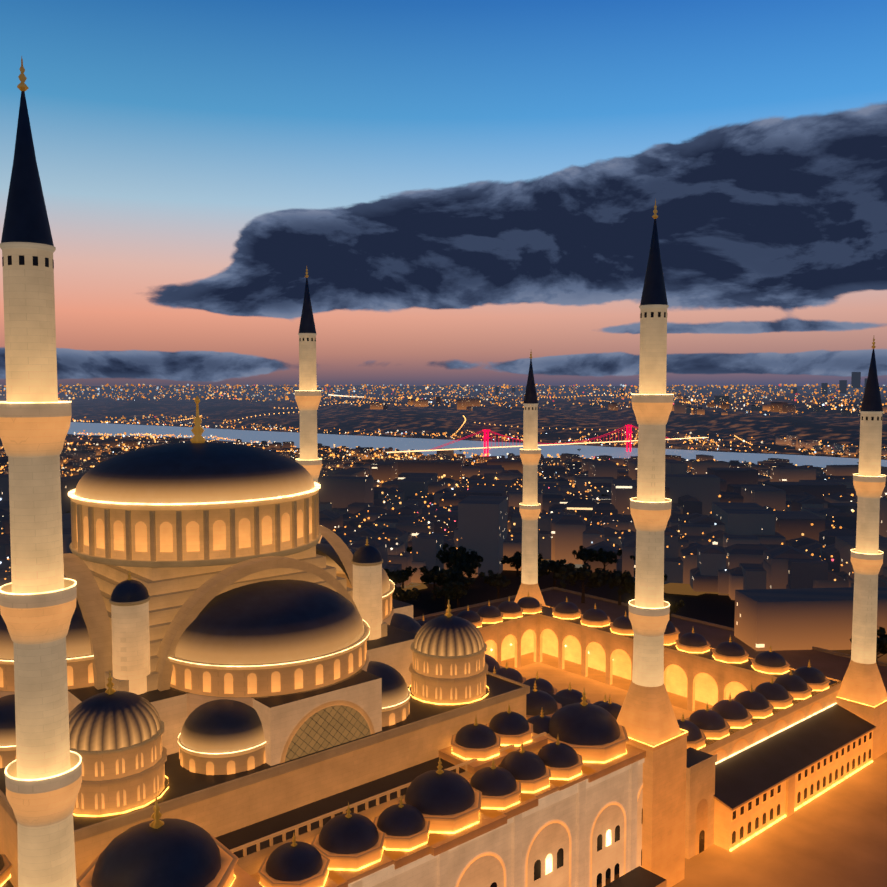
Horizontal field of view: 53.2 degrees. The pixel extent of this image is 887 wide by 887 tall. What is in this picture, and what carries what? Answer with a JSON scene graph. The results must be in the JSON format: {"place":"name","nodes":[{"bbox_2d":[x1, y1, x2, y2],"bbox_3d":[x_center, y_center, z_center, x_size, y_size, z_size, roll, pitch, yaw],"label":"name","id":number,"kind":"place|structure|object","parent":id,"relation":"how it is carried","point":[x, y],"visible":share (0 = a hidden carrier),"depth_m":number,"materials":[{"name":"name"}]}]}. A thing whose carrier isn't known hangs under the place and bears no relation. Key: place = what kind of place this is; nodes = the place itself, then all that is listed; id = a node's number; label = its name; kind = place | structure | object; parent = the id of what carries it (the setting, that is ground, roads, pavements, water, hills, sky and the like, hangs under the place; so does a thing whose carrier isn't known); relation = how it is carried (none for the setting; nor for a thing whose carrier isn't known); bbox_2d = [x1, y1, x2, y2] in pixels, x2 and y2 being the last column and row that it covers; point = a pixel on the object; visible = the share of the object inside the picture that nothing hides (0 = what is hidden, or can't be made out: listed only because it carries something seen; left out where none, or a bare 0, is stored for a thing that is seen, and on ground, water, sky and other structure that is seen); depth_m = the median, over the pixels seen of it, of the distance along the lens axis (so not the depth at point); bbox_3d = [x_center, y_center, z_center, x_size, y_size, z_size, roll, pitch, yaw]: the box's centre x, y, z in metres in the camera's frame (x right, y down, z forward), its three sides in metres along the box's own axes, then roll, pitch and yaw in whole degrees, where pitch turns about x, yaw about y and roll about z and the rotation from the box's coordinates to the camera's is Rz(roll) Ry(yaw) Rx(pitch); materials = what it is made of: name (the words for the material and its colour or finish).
{"place":"outdoors","nodes":[
{"label":"outdoors","id":0,"kind":"place"},
{"bbox_2d":[0,0,886,385],"bbox_3d":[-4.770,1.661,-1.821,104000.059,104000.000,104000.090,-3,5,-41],"label":"sky","id":1,"kind":"structure","parent":0,"point":[452,192],"depth_m":47932.40,"materials":[{"name":"blue"}]},
{"bbox_2d":[0,385,886,662],"bbox_3d":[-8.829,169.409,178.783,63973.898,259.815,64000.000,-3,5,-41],"label":"terrain","id":2,"kind":"structure","parent":0,"point":[829,427],"depth_m":5734.10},
{"bbox_2d":[385,569,406,586],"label":"tree","id":3,"kind":"object","parent":2,"relation":"on","point":[395,577],"visible":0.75,"depth_m":326.90,"materials":[{"name":"green plant"}]},
{"bbox_2d":[392,586,420,601],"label":"tree","id":4,"kind":"object","parent":2,"relation":"on","point":[407,594],"visible":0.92,"depth_m":300.89,"materials":[{"name":"green plant"}]},
{"bbox_2d":[397,566,417,588],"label":"tree","id":5,"kind":"object","parent":2,"relation":"on","point":[408,572],"visible":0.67,"depth_m":340.77,"materials":[{"name":"green plant"}]},
{"bbox_2d":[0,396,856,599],"bbox_3d":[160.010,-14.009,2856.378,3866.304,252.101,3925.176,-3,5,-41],"label":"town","id":6,"kind":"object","parent":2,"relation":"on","point":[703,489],"visible":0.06,"depth_m":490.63},
{"bbox_2d":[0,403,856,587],"bbox_3d":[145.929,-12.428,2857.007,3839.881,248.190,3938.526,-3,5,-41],"label":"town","id":7,"kind":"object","parent":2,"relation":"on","point":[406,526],"visible":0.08,"depth_m":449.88},
{"bbox_2d":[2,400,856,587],"bbox_3d":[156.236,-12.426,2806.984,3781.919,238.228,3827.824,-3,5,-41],"label":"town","id":8,"kind":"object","parent":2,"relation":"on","point":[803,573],"visible":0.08,"depth_m":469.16},
{"bbox_2d":[419,566,455,600],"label":"tree","id":9,"kind":"object","parent":2,"relation":"on","point":[428,576],"visible":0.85,"depth_m":321.87,"materials":[{"name":"green plant"}]},
{"bbox_2d":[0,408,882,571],"bbox_3d":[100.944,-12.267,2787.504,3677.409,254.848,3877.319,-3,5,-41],"label":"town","id":10,"kind":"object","parent":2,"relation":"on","point":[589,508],"visible":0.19,"depth_m":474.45},
{"bbox_2d":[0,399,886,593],"bbox_3d":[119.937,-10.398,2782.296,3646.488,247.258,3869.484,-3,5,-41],"label":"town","id":11,"kind":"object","parent":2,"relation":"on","point":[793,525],"visible":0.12,"depth_m":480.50},
{"bbox_2d":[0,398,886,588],"bbox_3d":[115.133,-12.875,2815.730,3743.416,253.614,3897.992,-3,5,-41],"label":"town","id":12,"kind":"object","parent":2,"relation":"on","point":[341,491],"visible":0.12,"depth_m":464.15},
{"bbox_2d":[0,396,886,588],"bbox_3d":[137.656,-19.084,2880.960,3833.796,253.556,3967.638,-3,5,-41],"label":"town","id":13,"kind":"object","parent":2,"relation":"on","point":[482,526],"visible":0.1,"depth_m":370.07},
{"bbox_2d":[0,383,886,595],"bbox_3d":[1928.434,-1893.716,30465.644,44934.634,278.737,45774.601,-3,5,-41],"label":"city lights","id":14,"kind":"object","parent":2,"relation":"on","point":[678,588],"visible":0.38,"depth_m":4817.87},
{"bbox_2d":[0,397,886,594],"bbox_3d":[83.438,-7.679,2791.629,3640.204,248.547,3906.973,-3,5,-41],"label":"town","id":15,"kind":"object","parent":2,"relation":"on","point":[738,518],"visible":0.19,"depth_m":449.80},
{"bbox_2d":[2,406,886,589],"bbox_3d":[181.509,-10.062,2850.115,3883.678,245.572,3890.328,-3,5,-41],"label":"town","id":16,"kind":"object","parent":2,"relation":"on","point":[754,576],"visible":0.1,"depth_m":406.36},
{"bbox_2d":[433,567,462,585],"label":"tree","id":17,"kind":"object","parent":2,"relation":"on","point":[454,573],"visible":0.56,"depth_m":321.83,"materials":[{"name":"green plant"}]},
{"bbox_2d":[436,549,474,567],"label":"tree","id":18,"kind":"object","parent":2,"relation":"on","point":[448,558],"visible":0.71,"depth_m":350.75,"materials":[{"name":"green plant"}]},
{"bbox_2d":[442,559,480,580],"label":"tree","id":19,"kind":"object","parent":2,"relation":"on","point":[468,570],"visible":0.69,"depth_m":339.25,"materials":[{"name":"green plant"}]},
{"bbox_2d":[443,544,483,562],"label":"tree","id":20,"kind":"object","parent":2,"relation":"on","point":[467,555],"visible":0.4,"depth_m":359.63,"materials":[{"name":"green plant"}]},
{"bbox_2d":[60,394,886,583],"bbox_3d":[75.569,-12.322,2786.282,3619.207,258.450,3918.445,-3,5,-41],"label":"town","id":21,"kind":"object","parent":2,"relation":"on","point":[673,570],"visible":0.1,"depth_m":559.89},
{"bbox_2d":[479,570,510,598],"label":"tree","id":22,"kind":"object","parent":2,"relation":"on","point":[498,581],"visible":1,"depth_m":320.29,"materials":[{"name":"green plant"}]},
{"bbox_2d":[500,551,521,576],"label":"tree","id":23,"kind":"object","parent":2,"relation":"on","point":[514,560],"visible":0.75,"depth_m":364.81,"materials":[{"name":"green plant"}]},
{"bbox_2d":[518,552,542,561],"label":"tree","id":24,"kind":"object","parent":2,"relation":"on","point":[539,557],"visible":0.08,"depth_m":372.54,"materials":[{"name":"green plant"}]},
{"bbox_2d":[520,562,547,580],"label":"tree","id":25,"kind":"object","parent":2,"relation":"on","point":[542,570],"visible":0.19,"depth_m":330.52,"materials":[{"name":"green plant"}]},
{"bbox_2d":[386,425,708,455],"bbox_3d":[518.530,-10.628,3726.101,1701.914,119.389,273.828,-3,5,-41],"label":"bridge","id":26,"kind":"structure","parent":2,"relation":"on","point":[544,444],"depth_m":3585.08,"materials":[{"name":"red metal"}]},
{"bbox_2d":[540,559,572,586],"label":"tree","id":27,"kind":"object","parent":2,"relation":"on","point":[552,565],"visible":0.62,"depth_m":343.23,"materials":[{"name":"green plant"}]},
{"bbox_2d":[572,545,602,562],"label":"tree","id":28,"kind":"object","parent":2,"relation":"on","point":[584,554],"visible":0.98,"depth_m":366.96,"materials":[{"name":"green plant"}]},
{"bbox_2d":[593,548,621,573],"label":"tree","id":29,"kind":"object","parent":2,"relation":"on","point":[604,557],"visible":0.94,"depth_m":363.27,"materials":[{"name":"green plant"}]},
{"bbox_2d":[598,568,634,604],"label":"tree","id":30,"kind":"object","parent":2,"relation":"on","point":[625,579],"visible":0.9,"depth_m":315.06,"materials":[{"name":"green plant"}]},
{"bbox_2d":[617,549,635,559],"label":"tree","id":31,"kind":"object","parent":2,"relation":"on","point":[631,556],"visible":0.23,"depth_m":363.88,"materials":[{"name":"green plant"}]},
{"bbox_2d":[623,586,634,599],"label":"tree","id":32,"kind":"object","parent":2,"relation":"on","point":[631,590],"visible":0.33,"depth_m":316.50,"materials":[{"name":"green plant"}]},
{"bbox_2d":[422,485,886,650],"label":"buildings","id":33,"kind":"structure","parent":2,"relation":"on","point":[792,619],"depth_m":263.91,"materials":[{"name":"concrete"}]},
{"bbox_2d":[495,372,866,395],"bbox_3d":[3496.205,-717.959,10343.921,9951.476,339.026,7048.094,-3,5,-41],"label":"distant skyscrapers","id":34,"kind":"structure","parent":2,"relation":"on","point":[855,379],"depth_m":9021.70,"materials":[{"name":"black concrete"}]},
{"bbox_2d":[876,627,886,652],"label":"tree","id":35,"kind":"object","parent":2,"relation":"on","point":[881,634],"visible":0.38,"depth_m":238.86,"materials":[{"name":"green plant"}]},
{"bbox_2d":[67,422,886,467],"bbox_3d":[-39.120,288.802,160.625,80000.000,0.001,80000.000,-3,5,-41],"label":"water","id":36,"kind":"structure","parent":0,"point":[374,442],"depth_m":4384.62,"materials":[{"name":"blue liquid"}]},
{"bbox_2d":[413,587,886,886],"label":"plaza","id":37,"kind":"structure","parent":0,"point":[835,836],"depth_m":155.56,"materials":[{"name":"stone"}]},
{"bbox_2d":[0,57,81,886],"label":"minaret","id":38,"kind":"object","parent":37,"relation":"on","point":[43,770],"visible":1,"depth_m":77.09,"materials":[{"name":"stone"}]},
{"bbox_2d":[0,396,529,886],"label":"mosque","id":39,"kind":"object","parent":37,"relation":"on","point":[244,648],"visible":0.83,"depth_m":119.20,"materials":[{"name":"beige stone"}]},
{"bbox_2d":[295,266,321,542],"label":"minaret","id":40,"kind":"object","parent":37,"relation":"on","point":[307,396],"visible":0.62,"depth_m":209.93,"materials":[{"name":"stone"}]},
{"bbox_2d":[0,665,666,886],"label":"mosque galleries","id":41,"kind":"object","parent":37,"relation":"on","point":[547,791],"visible":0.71,"depth_m":115.15,"materials":[{"name":"beige stone"}]},
{"bbox_2d":[514,352,544,604],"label":"minaret","id":42,"kind":"object","parent":37,"relation":"on","point":[530,505],"visible":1,"depth_m":262.00,"materials":[{"name":"stone"}]},
{"bbox_2d":[553,563,605,602],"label":"tree","id":43,"kind":"object","parent":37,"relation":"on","point":[582,573],"visible":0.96,"depth_m":319.63,"materials":[{"name":"green plant"}]},
{"bbox_2d":[417,591,875,858],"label":"courtyard","id":44,"kind":"structure","parent":37,"relation":"on","point":[773,738],"depth_m":182.62,"materials":[{"name":"stone"}]},
{"bbox_2d":[616,199,687,886],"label":"minaret","id":45,"kind":"object","parent":37,"relation":"on","point":[646,719],"visible":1,"depth_m":136.49,"materials":[{"name":"stone"}]},
{"bbox_2d":[665,597,685,620],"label":"tree","id":46,"kind":"object","parent":37,"relation":"on","point":[674,605],"visible":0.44,"depth_m":293.40,"materials":[{"name":"green plant"}]},
{"bbox_2d":[836,338,886,759],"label":"minaret","id":47,"kind":"object","parent":37,"relation":"on","point":[862,694],"visible":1,"depth_m":187.45,"materials":[{"name":"stone"}]},
{"bbox_2d":[849,636,886,665],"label":"tree","id":48,"kind":"object","parent":37,"relation":"on","point":[883,651],"visible":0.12,"depth_m":238.43,"materials":[{"name":"green plant"}]}
]}

